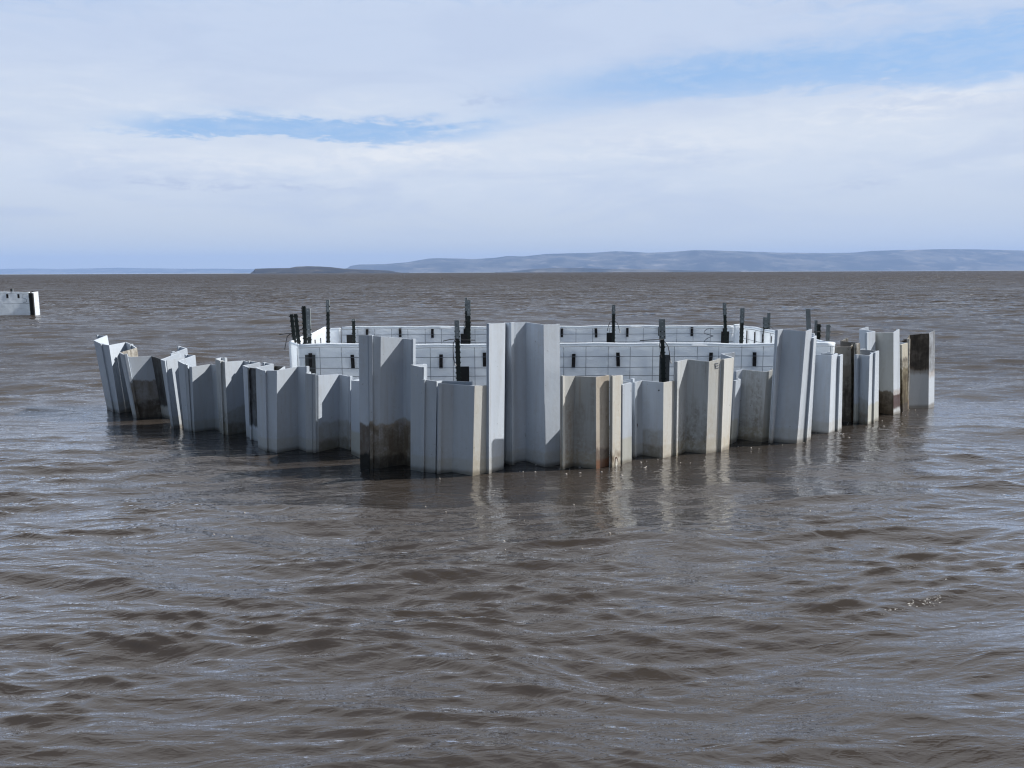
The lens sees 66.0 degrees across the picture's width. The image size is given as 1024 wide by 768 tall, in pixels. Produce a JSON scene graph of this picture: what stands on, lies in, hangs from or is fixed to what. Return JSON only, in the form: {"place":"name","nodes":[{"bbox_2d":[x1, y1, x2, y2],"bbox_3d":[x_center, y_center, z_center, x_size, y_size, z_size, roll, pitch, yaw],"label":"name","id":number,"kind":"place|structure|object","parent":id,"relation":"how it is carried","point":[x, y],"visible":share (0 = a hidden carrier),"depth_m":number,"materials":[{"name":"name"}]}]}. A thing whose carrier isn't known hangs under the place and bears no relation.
{"place":"outdoors","nodes":[
{"label":"outdoors","id":0,"kind":"place"},
{"bbox_2d":[0,268,254,273],"bbox_3d":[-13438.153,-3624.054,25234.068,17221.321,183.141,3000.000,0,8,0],"label":"hills","id":1,"kind":"structure","parent":0,"point":[90,271],"depth_m":24208.11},
{"bbox_2d":[251,266,399,272],"bbox_3d":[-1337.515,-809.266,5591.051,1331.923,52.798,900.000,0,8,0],"label":"hills","id":2,"kind":"structure","parent":0,"point":[309,269],"depth_m":5240.45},
{"bbox_2d":[0,271,1023,767],"bbox_3d":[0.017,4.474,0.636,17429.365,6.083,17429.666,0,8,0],"label":"lake water","id":3,"kind":"structure","parent":0,"point":[170,597],"depth_m":4.31,"materials":[{"name":"brown liquid"}]},
{"bbox_2d":[0,289,39,314],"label":"distant enclosure","id":4,"kind":"object","parent":3,"relation":"in","point":[18,303],"visible":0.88,"depth_m":30.84,"materials":[{"name":"white concrete"}]},
{"bbox_2d":[94,335,111,410],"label":"sheet pile","id":5,"kind":"object","parent":3,"relation":"in","point":[100,339],"visible":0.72,"depth_m":9.28,"materials":[{"name":"metal"}]},
{"bbox_2d":[100,342,132,412],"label":"sheet pile","id":6,"kind":"object","parent":3,"relation":"in","point":[116,385],"visible":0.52,"depth_m":9.10,"materials":[{"name":"metal"}]},
{"bbox_2d":[120,344,137,417],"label":"sheet pile","id":7,"kind":"object","parent":3,"relation":"in","point":[132,352],"visible":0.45,"depth_m":8.78,"materials":[{"name":"metal"}]},
{"bbox_2d":[124,354,169,418],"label":"sheet pile","id":8,"kind":"object","parent":3,"relation":"in","point":[145,374],"visible":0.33,"depth_m":8.76,"materials":[{"name":"grey metal"}]},
{"bbox_2d":[161,351,179,427],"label":"sheet pile","id":9,"kind":"object","parent":3,"relation":"in","point":[175,356],"visible":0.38,"depth_m":8.19,"materials":[{"name":"metal"}]},
{"bbox_2d":[163,357,184,427],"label":"sheet pile","id":10,"kind":"object","parent":3,"relation":"in","point":[171,370],"visible":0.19,"depth_m":8.17,"materials":[{"name":"metal"}]},
{"bbox_2d":[170,346,187,357],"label":"sheet pile","id":11,"kind":"object","parent":3,"relation":"in","point":[182,351],"visible":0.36,"depth_m":8.33,"materials":[{"name":"metal"}]},
{"bbox_2d":[178,354,195,430],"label":"sheet pile","id":12,"kind":"object","parent":3,"relation":"in","point":[189,360],"visible":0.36,"depth_m":7.97,"materials":[{"name":"metal"}]},
{"bbox_2d":[185,364,219,431],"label":"sheet pile","id":13,"kind":"object","parent":3,"relation":"in","point":[202,397],"visible":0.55,"depth_m":7.95,"materials":[{"name":"metal"}]},
{"bbox_2d":[215,358,226,432],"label":"sheet pile","id":14,"kind":"object","parent":3,"relation":"in","point":[217,360],"visible":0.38,"depth_m":7.80,"materials":[{"name":"metal"}]},
{"bbox_2d":[219,360,247,434],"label":"sheet pile","id":15,"kind":"object","parent":3,"relation":"in","point":[233,419],"visible":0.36,"depth_m":7.76,"materials":[{"name":"metal"}]},
{"bbox_2d":[243,361,260,437],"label":"sheet pile","id":16,"kind":"object","parent":3,"relation":"in","point":[252,364],"visible":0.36,"depth_m":7.58,"materials":[{"name":"metal"}]},
{"bbox_2d":[247,367,257,440],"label":"sheet pile","id":17,"kind":"object","parent":3,"relation":"in","point":[252,397],"visible":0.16,"depth_m":7.45,"materials":[{"name":"black metal"}]},
{"bbox_2d":[256,362,273,449],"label":"sheet pile","id":18,"kind":"object","parent":3,"relation":"in","point":[260,402],"visible":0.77,"depth_m":7.12,"materials":[{"name":"metal"}]},
{"bbox_2d":[274,366,284,369],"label":"sheet pile","id":19,"kind":"object","parent":3,"relation":"in","point":[279,367],"visible":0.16,"depth_m":7.31,"materials":[{"name":"metal"}]},
{"bbox_2d":[263,366,308,452],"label":"sheet pile","id":20,"kind":"object","parent":3,"relation":"in","point":[284,410],"visible":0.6,"depth_m":7.03,"materials":[{"name":"metal"}]},
{"bbox_2d":[279,314,296,349],"bbox_3d":[-2.412,0.077,8.747,0.276,1.701,0.056,-1,8,-8],"label":"steel post","id":21,"kind":"object","parent":3,"relation":"in","point":[293,330],"visible":0.32,"depth_m":8.64,"materials":[{"name":"metal"}]},
{"bbox_2d":[291,327,325,343],"bbox_3d":[-2.480,0.047,9.778,0.048,1.371,2.334,-1,8,-4],"label":"enclosure panel","id":22,"kind":"object","parent":21,"relation":"attached to","point":[319,336],"visible":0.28,"depth_m":10.20,"materials":[{"name":"white concrete"}]},
{"bbox_2d":[289,341,299,367],"bbox_3d":[-2.310,0.236,8.449,0.046,1.370,0.357,-5,9,-29],"label":"enclosure panel","id":23,"kind":"object","parent":3,"relation":"on","point":[293,349],"visible":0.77,"depth_m":8.37,"materials":[{"name":"white concrete"}]},
{"bbox_2d":[293,314,300,343],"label":"steel post","id":24,"kind":"object","parent":3,"relation":"in","point":[296,326],"visible":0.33,"depth_m":8.45,"materials":[{"name":"black metal"}]},
{"bbox_2d":[300,306,307,343],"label":"steel post","id":25,"kind":"object","parent":3,"relation":"in","point":[303,313],"visible":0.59,"depth_m":8.50,"materials":[{"name":"metal"}]},
{"bbox_2d":[305,372,312,451],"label":"sheet pile","id":26,"kind":"object","parent":3,"relation":"in","point":[309,413],"visible":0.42,"depth_m":6.99,"materials":[{"name":"metal"}]},
{"bbox_2d":[306,308,311,343],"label":"steel post","id":27,"kind":"object","parent":3,"relation":"in","point":[308,322],"visible":0.31,"depth_m":8.45,"materials":[{"name":"grey metal"}]},
{"bbox_2d":[326,300,329,342],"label":"steel post","id":28,"kind":"object","parent":3,"relation":"in","point":[328,319],"visible":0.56,"depth_m":9.74,"materials":[{"name":"grey metal"}]},
{"bbox_2d":[312,374,351,452],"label":"sheet pile","id":29,"kind":"object","parent":3,"relation":"in","point":[331,396],"visible":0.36,"depth_m":7.08,"materials":[{"name":"metal"}]},
{"bbox_2d":[326,328,340,342],"bbox_3d":[-2.454,-0.106,10.931,0.215,1.350,0.042,2,9,18],"label":"enclosure panel","id":30,"kind":"object","parent":3,"relation":"in","point":[335,335],"visible":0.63,"depth_m":10.83,"materials":[{"name":"white concrete"}]},
{"bbox_2d":[347,319,355,342],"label":"steel post","id":31,"kind":"object","parent":3,"relation":"in","point":[351,338],"visible":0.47,"depth_m":10.76,"materials":[{"name":"black metal"}]},
{"bbox_2d":[351,379,359,457],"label":"sheet pile","id":32,"kind":"object","parent":3,"relation":"in","point":[355,429],"visible":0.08,"depth_m":6.89,"materials":[{"name":"metal"}]},
{"bbox_2d":[359,335,373,468],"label":"sheet pile","id":33,"kind":"object","parent":3,"relation":"in","point":[364,401],"visible":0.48,"depth_m":6.45,"materials":[{"name":"metal"}]},
{"bbox_2d":[369,335,415,468],"bbox_3d":[-0.989,0.512,6.545,0.414,1.850,0.114,-1,8,-7],"label":"sheet pile","id":34,"kind":"object","parent":3,"relation":"in","point":[392,360],"visible":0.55,"depth_m":6.48,"materials":[{"name":"grey metal"}]},
{"bbox_2d":[411,364,426,470],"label":"sheet pile","id":35,"kind":"object","parent":3,"relation":"in","point":[418,373],"visible":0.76,"depth_m":6.35,"materials":[{"name":"metal"}]},
{"bbox_2d":[421,379,471,472],"bbox_3d":[-0.543,0.700,6.427,0.447,1.508,0.148,-3,9,-21],"label":"sheet pile","id":36,"kind":"object","parent":3,"relation":"in","point":[429,427],"visible":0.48,"depth_m":6.30,"materials":[{"name":"metal"}]},
{"bbox_2d":[444,320,468,381],"bbox_3d":[-0.543,0.167,8.215,0.328,1.660,0.064,0,8,0],"label":"steel post","id":37,"kind":"object","parent":3,"relation":"in","point":[462,373],"visible":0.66,"depth_m":8.15,"materials":[{"name":"black metal"}]},
{"bbox_2d":[297,342,833,425],"bbox_3d":[0.559,0.246,8.290,5.577,1.374,0.057,0,8,0],"label":"enclosure panel","id":38,"kind":"object","parent":37,"relation":"attached to","point":[638,361],"visible":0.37,"depth_m":8.20,"materials":[{"name":"white concrete"}]},
{"bbox_2d":[305,355,315,373],"bbox_3d":[-2.098,-0.181,8.211,0.105,0.247,0.010,0,8,0],"label":"cover plate","id":39,"kind":"object","parent":38,"relation":"attached to","point":[312,371],"visible":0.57,"depth_m":8.20,"materials":[{"name":"black metal"}]},
{"bbox_2d":[436,383,486,475],"bbox_3d":[-0.408,0.730,6.290,0.445,1.485,0.116,0,8,5],"label":"sheet pile","id":40,"kind":"object","parent":3,"relation":"in","point":[461,426],"visible":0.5,"depth_m":6.24,"materials":[{"name":"metal"}]},
{"bbox_2d":[465,298,466,333],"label":"steel post","id":41,"kind":"object","parent":3,"relation":"in","point":[465,315],"visible":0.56,"depth_m":10.76,"materials":[{"name":"grey metal"}]},
{"bbox_2d":[341,325,733,343],"bbox_3d":[0.349,-0.129,10.929,5.396,1.374,0.059,0,8,0],"label":"enclosure panel","id":42,"kind":"object","parent":41,"relation":"attached to","point":[584,334],"visible":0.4,"depth_m":10.84,"materials":[{"name":"grey metal"}]},
{"bbox_2d":[461,300,484,343],"bbox_3d":[-0.535,-0.260,10.808,0.330,1.776,0.064,0,8,0],"label":"steel post","id":43,"kind":"object","parent":3,"relation":"in","point":[465,338],"visible":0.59,"depth_m":10.73,"materials":[{"name":"black metal"}]},
{"bbox_2d":[486,322,513,473],"bbox_3d":[-0.092,0.477,6.404,0.119,1.953,0.366,3,9,21],"label":"sheet pile","id":44,"kind":"object","parent":3,"relation":"in","point":[500,394],"visible":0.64,"depth_m":6.30,"materials":[{"name":"metal"}]},
{"bbox_2d":[514,322,559,466],"bbox_3d":[0.201,0.460,6.556,0.409,1.942,0.139,2,8,16],"label":"sheet pile","id":45,"kind":"object","parent":3,"relation":"in","point":[537,394],"visible":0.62,"depth_m":6.49,"materials":[{"name":"metal"}]},
{"bbox_2d":[213,409,909,549],"bbox_3d":[1.858,0.737,6.202,7.887,0.081,3.920,-3,9,-19],"label":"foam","id":46,"kind":"object","parent":3,"relation":"on","point":[620,475],"visible":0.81,"depth_m":6.29,"materials":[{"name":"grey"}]},
{"bbox_2d":[560,375,608,469],"bbox_3d":[0.598,0.678,6.492,0.436,1.524,0.126,-1,8,-7],"label":"sheet pile","id":47,"kind":"object","parent":3,"relation":"in","point":[584,421],"visible":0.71,"depth_m":6.42,"materials":[{"name":"beige metal"}]},
{"bbox_2d":[606,305,620,342],"bbox_3d":[1.388,-0.232,10.813,0.191,1.703,0.064,0,8,0],"label":"steel post","id":48,"kind":"object","parent":3,"relation":"in","point":[611,337],"visible":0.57,"depth_m":10.73,"materials":[{"name":"black metal"}]},
{"bbox_2d":[610,375,622,466],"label":"sheet pile","id":49,"kind":"object","parent":3,"relation":"in","point":[616,381],"visible":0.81,"depth_m":6.47,"materials":[{"name":"beige metal"}]},
{"bbox_2d":[620,378,634,463],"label":"sheet pile","id":50,"kind":"object","parent":3,"relation":"in","point":[626,421],"visible":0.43,"depth_m":6.57,"materials":[{"name":"metal"}]},
{"bbox_2d":[632,380,674,457],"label":"sheet pile","id":51,"kind":"object","parent":3,"relation":"in","point":[652,418],"visible":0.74,"depth_m":6.74,"materials":[{"name":"metal"}]},
{"bbox_2d":[640,319,671,381],"bbox_3d":[1.485,0.158,8.205,0.336,1.666,0.064,0,8,0],"label":"steel post","id":52,"kind":"object","parent":3,"relation":"in","point":[665,362],"visible":0.69,"depth_m":8.14,"materials":[{"name":"metal"}]},
{"bbox_2d":[673,359,720,455],"bbox_3d":[1.592,0.576,6.937,0.464,1.593,0.137,-3,9,-19],"label":"sheet pile","id":53,"kind":"object","parent":3,"relation":"in","point":[696,401],"visible":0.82,"depth_m":6.87,"materials":[{"name":"metal"}]},
{"bbox_2d":[721,303,728,342],"bbox_3d":[2.940,-0.250,10.821,0.171,1.725,0.045,0,8,0],"label":"steel post","id":54,"kind":"object","parent":3,"relation":"in","point":[725,336],"visible":0.52,"depth_m":10.74,"materials":[{"name":"black metal"}]},
{"bbox_2d":[718,352,734,451],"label":"sheet pile","id":55,"kind":"object","parent":3,"relation":"in","point":[726,384],"visible":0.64,"depth_m":7.02,"materials":[{"name":"beige metal"}]},
{"bbox_2d":[730,378,740,443],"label":"sheet pile","id":56,"kind":"object","parent":3,"relation":"in","point":[735,409],"visible":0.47,"depth_m":7.38,"materials":[{"name":"metal"}]},
{"bbox_2d":[733,324,739,343],"bbox_3d":[3.121,-0.147,10.974,0.136,1.377,0.041,-3,9,-19],"label":"enclosure panel","id":57,"kind":"object","parent":3,"relation":"in","point":[736,334],"visible":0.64,"depth_m":10.87,"materials":[{"name":"white concrete"}]},
{"bbox_2d":[739,308,744,343],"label":"steel post","id":58,"kind":"object","parent":3,"relation":"in","point":[741,328],"visible":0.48,"depth_m":10.66,"materials":[{"name":"grey metal"}]},
{"bbox_2d":[734,369,772,441],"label":"sheet pile","id":59,"kind":"object","parent":3,"relation":"in","point":[754,406],"visible":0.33,"depth_m":7.45,"materials":[{"name":"metal"}]},
{"bbox_2d":[763,317,768,340],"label":"steel post","id":60,"kind":"object","parent":3,"relation":"in","point":[765,322],"visible":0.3,"depth_m":10.08,"materials":[{"name":"grey metal"}]},
{"bbox_2d":[767,313,786,329],"bbox_3d":[3.397,-0.117,10.267,0.286,1.615,0.064,0,8,0],"label":"steel post","id":61,"kind":"object","parent":3,"relation":"in","point":[769,324],"visible":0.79,"depth_m":10.15,"materials":[{"name":"metal"}]},
{"bbox_2d":[768,329,811,442],"bbox_3d":[2.589,0.394,7.404,0.379,1.816,0.098,0,8,4],"label":"sheet pile","id":62,"kind":"object","parent":3,"relation":"in","point":[791,362],"visible":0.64,"depth_m":7.34,"materials":[{"name":"metal"}]},
{"bbox_2d":[806,309,810,330],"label":"steel post","id":63,"kind":"object","parent":3,"relation":"in","point":[808,319],"visible":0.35,"depth_m":9.01,"materials":[{"name":"grey metal"}]},
{"bbox_2d":[804,333,816,441],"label":"sheet pile","id":64,"kind":"object","parent":3,"relation":"in","point":[808,423],"visible":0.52,"depth_m":7.40,"materials":[{"name":"metal"}]},
{"bbox_2d":[814,320,817,335],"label":"steel post","id":65,"kind":"object","parent":3,"relation":"in","point":[815,325],"visible":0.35,"depth_m":8.82,"materials":[{"name":"grey metal"}]},
{"bbox_2d":[811,353,837,432],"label":"sheet pile","id":66,"kind":"object","parent":3,"relation":"in","point":[824,402],"visible":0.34,"depth_m":7.72,"materials":[{"name":"metal"}]},
{"bbox_2d":[825,324,830,340],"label":"steel post","id":67,"kind":"object","parent":3,"relation":"in","point":[828,336],"visible":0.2,"depth_m":8.42,"materials":[{"name":"grey metal"}]},
{"bbox_2d":[743,326,836,351],"bbox_3d":[3.281,0.042,9.653,0.057,1.375,2.700,-1,8,-4],"label":"enclosure panel","id":68,"kind":"object","parent":67,"relation":"attached to","point":[751,334],"visible":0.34,"depth_m":10.29,"materials":[{"name":"grey metal"}]},
{"bbox_2d":[814,324,842,339],"bbox_3d":[3.514,0.108,8.866,0.328,1.563,0.064,0,8,0],"label":"steel post","id":69,"kind":"object","parent":3,"relation":"in","point":[818,330],"visible":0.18,"depth_m":8.76,"materials":[{"name":"metal"}]},
{"bbox_2d":[821,352,842,430],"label":"sheet pile","id":70,"kind":"object","parent":3,"relation":"in","point":[839,392],"visible":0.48,"depth_m":7.83,"materials":[{"name":"metal"}]},
{"bbox_2d":[834,343,853,421],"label":"sheet pile","id":71,"kind":"object","parent":3,"relation":"in","point":[848,388],"visible":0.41,"depth_m":8.33,"materials":[{"name":"brown metal"}]},
{"bbox_2d":[840,338,859,353],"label":"sheet pile","id":72,"kind":"object","parent":3,"relation":"in","point":[844,343],"visible":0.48,"depth_m":8.37,"materials":[{"name":"metal"}]},
{"bbox_2d":[853,352,872,424],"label":"sheet pile","id":73,"kind":"object","parent":3,"relation":"in","point":[863,375],"visible":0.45,"depth_m":8.21,"materials":[{"name":"metal"}]},
{"bbox_2d":[859,327,874,349],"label":"sheet pile","id":74,"kind":"object","parent":3,"relation":"in","point":[866,337],"visible":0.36,"depth_m":8.68,"materials":[{"name":"metal"}]},
{"bbox_2d":[860,348,878,422],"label":"sheet pile","id":75,"kind":"object","parent":3,"relation":"in","point":[875,394],"visible":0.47,"depth_m":8.32,"materials":[{"name":"metal"}]},
{"bbox_2d":[875,329,899,414],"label":"sheet pile","id":76,"kind":"object","parent":3,"relation":"in","point":[887,345],"visible":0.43,"depth_m":8.75,"materials":[{"name":"grey metal"}]},
{"bbox_2d":[900,339,907,411],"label":"sheet pile","id":77,"kind":"object","parent":3,"relation":"in","point":[903,375],"visible":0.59,"depth_m":8.94,"materials":[{"name":"metal"}]},
{"bbox_2d":[907,330,934,408],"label":"sheet pile","id":78,"kind":"object","parent":3,"relation":"in","point":[921,362],"visible":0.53,"depth_m":9.17,"materials":[{"name":"metal"}]},
{"bbox_2d":[0,0,1023,273],"label":"sky","id":79,"kind":"structure","parent":0,"point":[170,134],"materials":[{"name":"blue"}]},
{"bbox_2d":[495,268,740,272],"bbox_3d":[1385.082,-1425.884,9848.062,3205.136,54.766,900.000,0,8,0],"label":"hills","id":80,"kind":"structure","parent":0,"point":[585,270],"depth_m":9530.64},
{"bbox_2d":[345,249,1023,272],"bbox_3d":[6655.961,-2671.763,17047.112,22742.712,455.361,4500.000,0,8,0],"label":"hills","id":81,"kind":"structure","parent":0,"point":[920,260],"depth_m":15540.61,"materials":[{"name":"blue"}]}
]}

